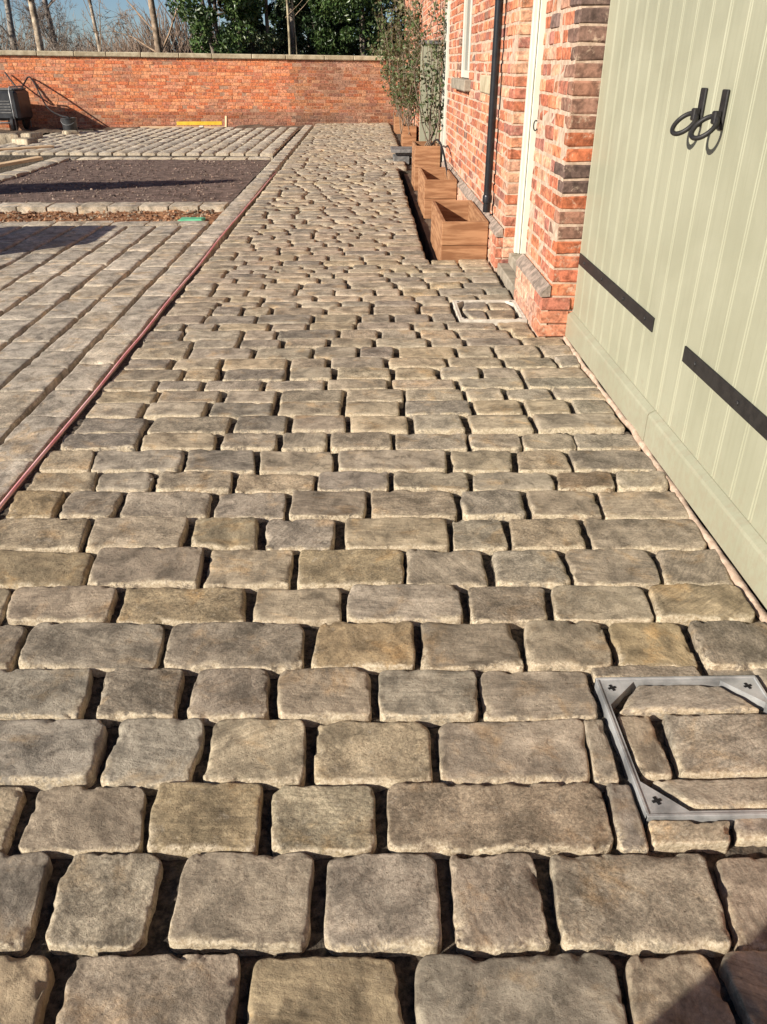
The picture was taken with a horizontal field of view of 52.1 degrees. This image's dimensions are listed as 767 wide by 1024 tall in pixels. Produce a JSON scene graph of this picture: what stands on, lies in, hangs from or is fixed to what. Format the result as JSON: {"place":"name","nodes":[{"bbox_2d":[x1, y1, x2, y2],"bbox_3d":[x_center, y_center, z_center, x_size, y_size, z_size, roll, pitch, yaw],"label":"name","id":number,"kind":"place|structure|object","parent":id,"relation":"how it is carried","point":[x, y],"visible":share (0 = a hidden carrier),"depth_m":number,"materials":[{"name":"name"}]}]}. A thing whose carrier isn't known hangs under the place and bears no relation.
{"place":"outdoors","nodes":[
{"label":"outdoors","id":0,"kind":"place"},
{"bbox_2d":[11,137,37,144],"bbox_3d":[-7.119,-7.334,15.576,0.450,0.165,0.303,13,32,21],"label":"stone block","id":1,"kind":"object","parent":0,"point":[24,140],"depth_m":15.46,"materials":[{"name":"stone"}]},
{"bbox_2d":[20,132,42,138],"bbox_3d":[-7.383,-7.886,16.516,0.313,0.188,0.382,17,34,27],"label":"stone block","id":2,"kind":"object","parent":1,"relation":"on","point":[38,135],"depth_m":16.41,"materials":[{"name":"stone"}]},
{"bbox_2d":[0,127,78,136],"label":"rough ground","id":3,"kind":"structure","parent":0,"point":[39,129],"depth_m":18.99,"materials":[{"name":"brown soil"}]},
{"bbox_2d":[0,133,19,144],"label":"stone block","id":4,"kind":"object","parent":3,"relation":"on","point":[5,138],"depth_m":15.94,"materials":[{"name":"stone"}]},
{"bbox_2d":[0,85,32,130],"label":"site generator","id":5,"kind":"object","parent":3,"relation":"on","point":[15,105],"visible":0.98,"depth_m":18.69,"materials":[{"name":"plastic"}]},
{"bbox_2d":[62,130,78,134],"bbox_3d":[-7.003,-8.467,17.575,0.318,0.146,0.235,-23,37,-34],"label":"stone block","id":6,"kind":"object","parent":3,"relation":"on","point":[67,132],"depth_m":17.49,"materials":[{"name":"stone"}]},
{"bbox_2d":[60,117,77,130],"bbox_3d":[-7.095,-8.721,17.768,0.352,0.365,0.357,-1,30,-1],"label":"bucket","id":7,"kind":"object","parent":6,"relation":"on","point":[69,123],"visible":0.59,"depth_m":17.64,"materials":[{"name":"plastic"}]},
{"bbox_2d":[0,127,300,181],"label":"driveway","id":8,"kind":"structure","parent":0,"point":[202,143],"depth_m":15.09,"materials":[{"name":"stone"}]},
{"bbox_2d":[0,145,53,150],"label":"plank","id":9,"kind":"object","parent":8,"relation":"on","point":[29,147],"visible":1,"depth_m":14.50,"materials":[{"name":"brown wood"}]},
{"bbox_2d":[0,125,313,512],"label":"driveway","id":10,"kind":"structure","parent":0,"point":[82,303],"depth_m":5.52,"materials":[{"name":"stone"}]},
{"bbox_2d":[0,209,222,223],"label":"soil trench","id":11,"kind":"object","parent":10,"relation":"in","point":[211,216],"visible":0.66,"depth_m":8.59,"materials":[{"name":"soil"}]},
{"bbox_2d":[178,217,205,220],"bbox_3d":[-2.012,-3.062,8.247,0.270,0.053,0.173,-1,30,-1],"label":"green offcut","id":12,"kind":"object","parent":11,"relation":"on","point":[192,218],"visible":0.64,"depth_m":8.21,"materials":[{"name":"plastic"}]},
{"bbox_2d":[0,159,270,203],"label":"sunken square","id":13,"kind":"structure","parent":10,"relation":"in","point":[121,180],"depth_m":10.86,"materials":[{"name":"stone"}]},
{"bbox_2d":[78,124,304,129],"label":"wall verge","id":14,"kind":"object","parent":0,"point":[238,126],"depth_m":20.31,"materials":[{"name":"brown soil"}]},
{"bbox_2d":[140,126,229,128],"bbox_3d":[-4.970,-9.661,19.721,2.224,0.062,0.060,-2,30,-4],"label":"timber batten","id":15,"kind":"object","parent":14,"relation":"on","point":[158,127],"visible":0.48,"depth_m":19.68,"materials":[{"name":"beige wood"}]},
{"bbox_2d":[177,121,221,124],"bbox_3d":[-4.621,-9.761,19.713,1.122,0.080,0.050,-2,30,-4],"label":"spirit level","id":16,"kind":"object","parent":15,"relation":"on","point":[201,123],"visible":1,"depth_m":19.69,"materials":[{"name":"yellow paint"}]},
{"bbox_2d":[225,116,227,127],"bbox_3d":[-3.946,-9.752,19.717,0.070,0.355,0.091,25,38,37],"label":"timber peg","id":17,"kind":"object","parent":14,"relation":"on","point":[226,121],"visible":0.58,"depth_m":19.68,"materials":[{"name":"beige wood"}]},
{"bbox_2d":[0,0,402,52],"label":"sky","id":18,"kind":"structure","parent":0,"point":[113,5],"materials":[{"name":"blue"}]},
{"bbox_2d":[209,174,425,258],"bbox_3d":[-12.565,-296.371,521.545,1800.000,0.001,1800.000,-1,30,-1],"label":"ground","id":19,"kind":"structure","parent":0,"point":[256,176],"depth_m":11.60,"materials":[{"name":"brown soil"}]},
{"bbox_2d":[0,156,42,166],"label":"plank","id":20,"kind":"object","parent":19,"relation":"on","point":[20,161],"visible":1,"depth_m":13.29,"materials":[{"name":"brown wood"}]},
{"bbox_2d":[28,0,43,50],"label":"bare tree","id":21,"kind":"object","parent":19,"relation":"on","point":[36,27],"visible":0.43,"depth_m":24.31,"materials":[{"name":"brown plant"}]},
{"bbox_2d":[0,0,77,50],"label":"bare tree","id":22,"kind":"object","parent":19,"relation":"on","point":[12,36],"visible":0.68,"depth_m":29.57,"materials":[{"name":"brown plant"}]},
{"bbox_2d":[0,0,89,50],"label":"bare tree","id":23,"kind":"object","parent":19,"relation":"on","point":[49,25],"visible":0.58,"depth_m":35.15,"materials":[{"name":"brown plant"}]},
{"bbox_2d":[83,0,101,51],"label":"bare tree","id":24,"kind":"object","parent":19,"relation":"on","point":[98,40],"visible":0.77,"depth_m":27.71,"materials":[{"name":"brown plant"}]},
{"bbox_2d":[72,0,225,52],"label":"bare tree","id":25,"kind":"object","parent":19,"relation":"on","point":[155,30],"visible":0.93,"depth_m":23.91,"materials":[{"name":"brown plant"}]},
{"bbox_2d":[0,0,306,57],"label":"woodland","id":26,"kind":"object","parent":19,"relation":"on","point":[176,33],"visible":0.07,"depth_m":33.99,"materials":[{"name":"brown plant"}]},
{"bbox_2d":[0,50,403,134],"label":"garden wall","id":27,"kind":"structure","parent":19,"relation":"on","point":[106,89],"depth_m":20.11,"materials":[{"name":"brick"}]},
{"bbox_2d":[4,72,68,117],"bbox_3d":[-8.017,-9.903,18.599,0.506,0.900,3.131,-26,39,-37],"label":"cable","id":28,"kind":"object","parent":27,"relation":"hanging from","point":[23,84],"visible":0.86,"depth_m":19.16,"materials":[{"name":"black rubber"}]},
{"bbox_2d":[164,0,265,58],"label":"evergreen tree","id":29,"kind":"object","parent":19,"relation":"on","point":[200,18],"visible":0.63,"depth_m":22.08,"materials":[{"name":"green plant"}]},
{"bbox_2d":[206,0,336,54],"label":"evergreen tree","id":30,"kind":"object","parent":19,"relation":"on","point":[273,17],"visible":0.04,"depth_m":25.94,"materials":[{"name":"green plant"}]},
{"bbox_2d":[234,0,310,59],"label":"evergreen tree","id":31,"kind":"object","parent":19,"relation":"on","point":[270,42],"visible":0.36,"depth_m":23.12,"materials":[{"name":"green plant"}]},
{"bbox_2d":[285,0,300,54],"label":"sapling","id":32,"kind":"object","parent":19,"relation":"on","point":[288,27],"visible":0.43,"depth_m":22.05,"materials":[{"name":"brown plant"}]},
{"bbox_2d":[291,0,308,54],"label":"sapling","id":33,"kind":"object","parent":19,"relation":"on","point":[294,24],"visible":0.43,"depth_m":22.11,"materials":[{"name":"brown plant"}]},
{"bbox_2d":[274,0,351,54],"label":"evergreen tree","id":34,"kind":"object","parent":19,"relation":"on","point":[313,21],"visible":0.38,"depth_m":23.29,"materials":[{"name":"green plant"}]},
{"bbox_2d":[306,0,393,55],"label":"evergreen tree","id":35,"kind":"object","parent":19,"relation":"on","point":[353,11],"visible":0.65,"depth_m":22.60,"materials":[{"name":"green plant"}]},
{"bbox_2d":[319,0,403,60],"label":"evergreen tree","id":36,"kind":"object","parent":19,"relation":"on","point":[392,6],"visible":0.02,"depth_m":26.38,"materials":[{"name":"green plant"}]},
{"bbox_2d":[356,1,404,55],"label":"evergreen tree","id":37,"kind":"object","parent":19,"relation":"on","point":[391,25],"visible":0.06,"depth_m":23.60,"materials":[{"name":"green plant"}]},
{"bbox_2d":[404,0,766,623],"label":"house","id":38,"kind":"structure","parent":19,"relation":"on","point":[606,160],"depth_m":3.35,"materials":[{"name":"brick"}]},
{"bbox_2d":[419,40,441,142],"bbox_3d":[0.636,-5.683,10.978,0.300,1.565,0.130,-1,30,-1],"label":"open door","id":39,"kind":"structure","parent":38,"relation":"in","point":[425,56],"depth_m":10.85,"materials":[{"name":"green paint"}]},
{"bbox_2d":[461,0,472,77],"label":"window","id":40,"kind":"structure","parent":38,"relation":"in","point":[468,4],"depth_m":8.41,"materials":[{"name":"beige paint"}]},
{"bbox_2d":[565,0,732,440],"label":"door","id":41,"kind":"structure","parent":38,"relation":"in","point":[662,59],"depth_m":3.38,"materials":[{"name":"green paint"}]},
{"bbox_2d":[644,0,766,608],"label":"door","id":42,"kind":"structure","parent":38,"relation":"in","point":[707,431],"depth_m":2.57,"materials":[{"name":"green paint"}]},
{"bbox_2d":[0,123,766,1023],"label":"path","id":43,"kind":"structure","parent":0,"point":[352,569],"depth_m":2.10,"materials":[{"name":"stone"}]},
{"bbox_2d":[0,171,276,508],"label":"hose","id":44,"kind":"object","parent":43,"relation":"on","point":[29,470],"visible":1,"depth_m":3.88,"materials":[{"name":"red rubber"}]},
{"bbox_2d":[390,146,411,164],"bbox_3d":[0.423,-5.937,13.074,0.601,0.234,0.537,-1,30,-1],"label":"slab stack","id":45,"kind":"object","parent":43,"relation":"on","point":[403,153],"visible":0.62,"depth_m":12.89,"materials":[{"name":"grey stone"}]},
{"bbox_2d":[404,174,436,263],"bbox_3d":[0.519,-5.668,13.251,0.443,0.320,15.395,-1,30,-1],"label":"planting strip","id":46,"kind":"object","parent":43,"relation":"in","point":[423,226],"depth_m":8.84,"materials":[{"name":"black soil"}]},
{"bbox_2d":[394,115,407,133],"bbox_3d":[0.409,-9.330,18.929,0.302,0.402,0.902,-1,30,-1],"label":"planter","id":47,"kind":"object","parent":46,"relation":"on","point":[397,123],"visible":0.48,"depth_m":18.54,"materials":[{"name":"brown wood"}]},
{"bbox_2d":[363,0,409,122],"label":"climbing plant","id":48,"kind":"object","parent":47,"relation":"in","point":[385,57],"visible":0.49,"depth_m":17.98,"materials":[{"name":"green plant"}]},
{"bbox_2d":[401,123,415,145],"bbox_3d":[0.502,-7.556,15.798,0.267,0.432,0.902,-1,30,-1],"label":"planter","id":49,"kind":"object","parent":46,"relation":"on","point":[406,139],"visible":0.81,"depth_m":15.40,"materials":[{"name":"brown wood"}]},
{"bbox_2d":[375,0,422,134],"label":"climbing plant","id":50,"kind":"object","parent":49,"relation":"in","point":[410,90],"visible":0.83,"depth_m":14.99,"materials":[{"name":"green plant"}]},
{"bbox_2d":[411,141,439,190],"bbox_3d":[0.577,-4.766,10.799,0.337,0.552,0.752,-1,30,-1],"label":"planter","id":51,"kind":"object","parent":46,"relation":"on","point":[425,156],"visible":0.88,"depth_m":10.43,"materials":[{"name":"brown wood"}]},
{"bbox_2d":[391,0,447,145],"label":"climbing plant","id":52,"kind":"object","parent":51,"relation":"in","point":[438,111],"visible":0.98,"depth_m":10.36,"materials":[{"name":"green plant"}]},
{"bbox_2d":[418,167,456,218],"bbox_3d":[0.611,-3.720,9.122,0.352,0.402,1.202,-1,30,-1],"label":"planter","id":53,"kind":"object","parent":46,"relation":"on","point":[436,183],"visible":0.85,"depth_m":8.62,"materials":[{"name":"brown wood"}]},
{"bbox_2d":[430,139,447,174],"bbox_3d":[0.707,-4.348,9.800,0.026,0.518,1.914,-2,30,-4],"label":"irrigation hose","id":54,"kind":"object","parent":53,"relation":"attached to","point":[440,143],"visible":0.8,"depth_m":9.51,"materials":[{"name":"black rubber"}]},
{"bbox_2d":[430,200,488,263],"bbox_3d":[0.652,-2.468,6.947,0.379,0.387,1.162,-1,30,-1],"label":"planter","id":55,"kind":"object","parent":46,"relation":"on","point":[459,229],"visible":0.93,"depth_m":6.48,"materials":[{"name":"brown wood"}]},
{"bbox_2d":[452,300,526,327],"bbox_3d":[0.684,-1.274,5.141,0.424,0.106,0.478,-1,30,-1],"label":"inspection cover","id":56,"kind":"object","parent":43,"relation":"on","point":[495,312],"visible":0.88,"depth_m":5.11,"materials":[{"name":"concrete"}]},
{"bbox_2d":[593,675,766,828],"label":"inspection cover","id":57,"kind":"object","parent":43,"relation":"on","point":[715,730],"visible":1,"depth_m":1.86,"materials":[{"name":"stone"}]}
]}

